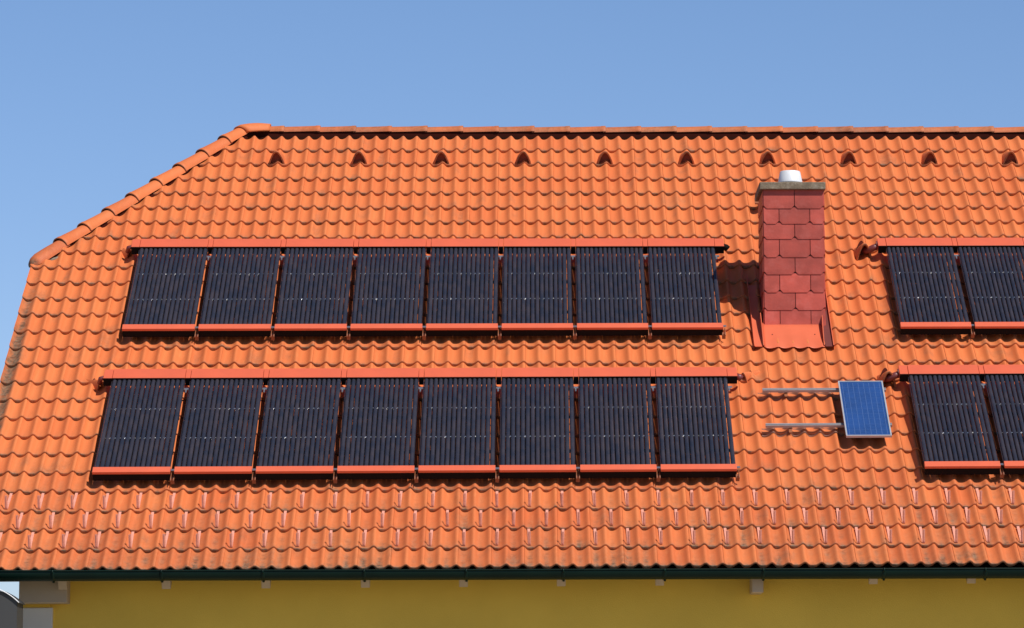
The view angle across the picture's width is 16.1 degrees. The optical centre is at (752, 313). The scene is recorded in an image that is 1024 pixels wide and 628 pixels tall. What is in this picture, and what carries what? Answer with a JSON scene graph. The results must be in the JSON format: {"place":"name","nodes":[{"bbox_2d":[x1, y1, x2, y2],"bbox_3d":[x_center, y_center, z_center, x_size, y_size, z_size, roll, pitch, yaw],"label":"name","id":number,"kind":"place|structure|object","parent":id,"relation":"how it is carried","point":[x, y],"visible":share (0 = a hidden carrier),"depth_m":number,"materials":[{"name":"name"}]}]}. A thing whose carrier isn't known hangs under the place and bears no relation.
{"place":"outdoors","nodes":[
{"label":"outdoors","id":0,"kind":"place"},
{"bbox_2d":[0,589,24,627],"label":"round roofed shed","id":1,"kind":"structure","parent":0,"point":[11,610],"depth_m":31.61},
{"bbox_2d":[0,0,1023,598],"label":"sky","id":2,"kind":"structure","parent":0,"point":[100,99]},
{"label":"ground","id":3,"kind":"structure","parent":0,"visible":0},
{"bbox_2d":[0,123,1023,627],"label":"house","id":4,"kind":"structure","parent":3,"relation":"on","point":[816,531],"depth_m":35.02,"materials":[{"name":"tile"}]},
{"bbox_2d":[92,369,191,483],"bbox_3d":[-5.871,1.068,34.328,0.915,0.146,1.983,0,28,-3],"label":"solar collector","id":5,"kind":"object","parent":4,"relation":"on","point":[150,379],"visible":1,"depth_m":34.27,"materials":[{"name":"black glass"}]},
{"bbox_2d":[122,239,213,339],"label":"solar collector","id":6,"kind":"object","parent":4,"relation":"attached to","point":[175,248],"visible":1,"depth_m":36.70,"materials":[{"name":"black glass"}]},
{"bbox_2d":[174,369,268,483],"bbox_3d":[-5.042,1.066,34.377,0.760,0.146,1.983,0,28,-3],"label":"solar collector","id":7,"kind":"object","parent":4,"relation":"attached to","point":[239,380],"visible":1,"depth_m":34.29,"materials":[{"name":"black glass"}]},
{"bbox_2d":[198,239,285,339],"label":"solar collector","id":8,"kind":"object","parent":4,"relation":"attached to","point":[238,248],"visible":1,"depth_m":36.72,"materials":[{"name":"black glass"}]},
{"bbox_2d":[256,368,346,482],"bbox_3d":[-4.291,1.064,34.422,0.760,0.146,1.983,0,28,-3],"label":"solar collector","id":9,"kind":"object","parent":4,"relation":"attached to","point":[322,379],"visible":1,"depth_m":34.34,"materials":[{"name":"black glass"}]},
{"bbox_2d":[274,239,358,339],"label":"solar collector","id":10,"kind":"object","parent":4,"relation":"attached to","point":[311,248],"visible":1,"depth_m":36.77,"materials":[{"name":"black glass"}]},
{"bbox_2d":[337,368,423,482],"bbox_3d":[-3.540,1.063,34.467,0.760,0.146,1.983,0,28,-3],"label":"solar collector","id":11,"kind":"object","parent":4,"relation":"attached to","point":[372,379],"visible":1,"depth_m":34.38,"materials":[{"name":"black glass"}]},
{"bbox_2d":[350,239,430,339],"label":"solar collector","id":12,"kind":"object","parent":4,"relation":"attached to","point":[403,248],"visible":1,"depth_m":36.81,"materials":[{"name":"black glass"}]},
{"bbox_2d":[418,368,500,482],"bbox_3d":[-2.789,1.061,34.512,0.760,0.146,1.983,0,28,-3],"label":"solar collector","id":13,"kind":"object","parent":4,"relation":"attached to","point":[471,381],"visible":1,"depth_m":34.42,"materials":[{"name":"black glass"}]},
{"bbox_2d":[426,238,502,339],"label":"solar collector","id":14,"kind":"object","parent":4,"relation":"attached to","point":[466,248],"visible":1,"depth_m":36.86,"materials":[{"name":"black glass"}]},
{"bbox_2d":[499,367,579,481],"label":"solar collector","id":15,"kind":"object","parent":4,"relation":"attached to","point":[549,451],"visible":1,"depth_m":34.47,"materials":[{"name":"black glass"}]},
{"bbox_2d":[502,238,576,338],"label":"solar collector","id":16,"kind":"object","parent":4,"relation":"attached to","point":[536,247],"visible":1,"depth_m":36.90,"materials":[{"name":"black glass"}]},
{"bbox_2d":[575,238,651,338],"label":"solar collector","id":17,"kind":"object","parent":4,"relation":"attached to","point":[621,248],"visible":1,"depth_m":36.95,"materials":[{"name":"black glass"}]},
{"bbox_2d":[578,367,660,481],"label":"solar collector","id":18,"kind":"object","parent":4,"relation":"attached to","point":[601,378],"visible":1,"depth_m":34.52,"materials":[{"name":"black glass"}]},
{"bbox_2d":[647,238,729,338],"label":"solar collector","id":19,"kind":"object","parent":4,"relation":"on","point":[684,248],"visible":1,"depth_m":37.02,"materials":[{"name":"black glass"}]},
{"bbox_2d":[655,367,743,480],"bbox_3d":[-0.480,1.055,34.650,0.870,0.146,1.983,0,28,-3],"label":"solar collector","id":20,"kind":"object","parent":4,"relation":"on","point":[706,378],"visible":1,"depth_m":34.58,"materials":[{"name":"black glass"}]},
{"bbox_2d":[758,388,885,400],"bbox_3d":[0.675,0.780,35.390,1.251,0.120,0.170,0,28,-3],"label":"mounting rail","id":21,"kind":"object","parent":4,"relation":"attached to","point":[796,391],"visible":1,"depth_m":35.34,"materials":[{"name":"metal"}]},
{"bbox_2d":[762,423,891,436],"bbox_3d":[0.712,1.112,34.776,1.251,0.120,0.170,0,28,-3],"label":"mounting rail","id":22,"kind":"object","parent":4,"relation":"attached to","point":[799,426],"visible":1,"depth_m":34.74,"materials":[{"name":"metal"}]},
{"bbox_2d":[838,381,891,437],"bbox_3d":[1.079,0.918,34.942,0.438,0.026,1.062,0,28,-3],"label":"photovoltaic panel","id":23,"kind":"object","parent":22,"relation":"attached to","point":[864,409],"visible":1,"depth_m":34.91,"materials":[{"name":"glass"}]},
{"bbox_2d":[861,238,974,337],"bbox_3d":[1.695,-0.258,37.236,1.001,0.172,1.983,0,28,-3],"label":"solar collector","id":24,"kind":"object","parent":4,"relation":"on","point":[902,247],"visible":1,"depth_m":37.18,"materials":[{"name":"black glass"}]},
{"bbox_2d":[884,365,1003,477],"bbox_3d":[1.823,1.047,34.821,1.001,0.172,1.983,0,28,-3],"label":"solar collector","id":25,"kind":"object","parent":4,"relation":"on","point":[955,375],"visible":1,"depth_m":34.76,"materials":[{"name":"black glass"}]},
{"bbox_2d":[956,238,1023,333],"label":"solar collector","id":26,"kind":"object","parent":4,"relation":"on","point":[998,247],"visible":1,"depth_m":37.28,"materials":[{"name":"black glass"}]},
{"bbox_2d":[983,365,1023,473],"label":"solar collector","id":27,"kind":"object","parent":4,"relation":"on","point":[1003,375],"visible":1,"depth_m":34.96,"materials":[{"name":"black glass"}]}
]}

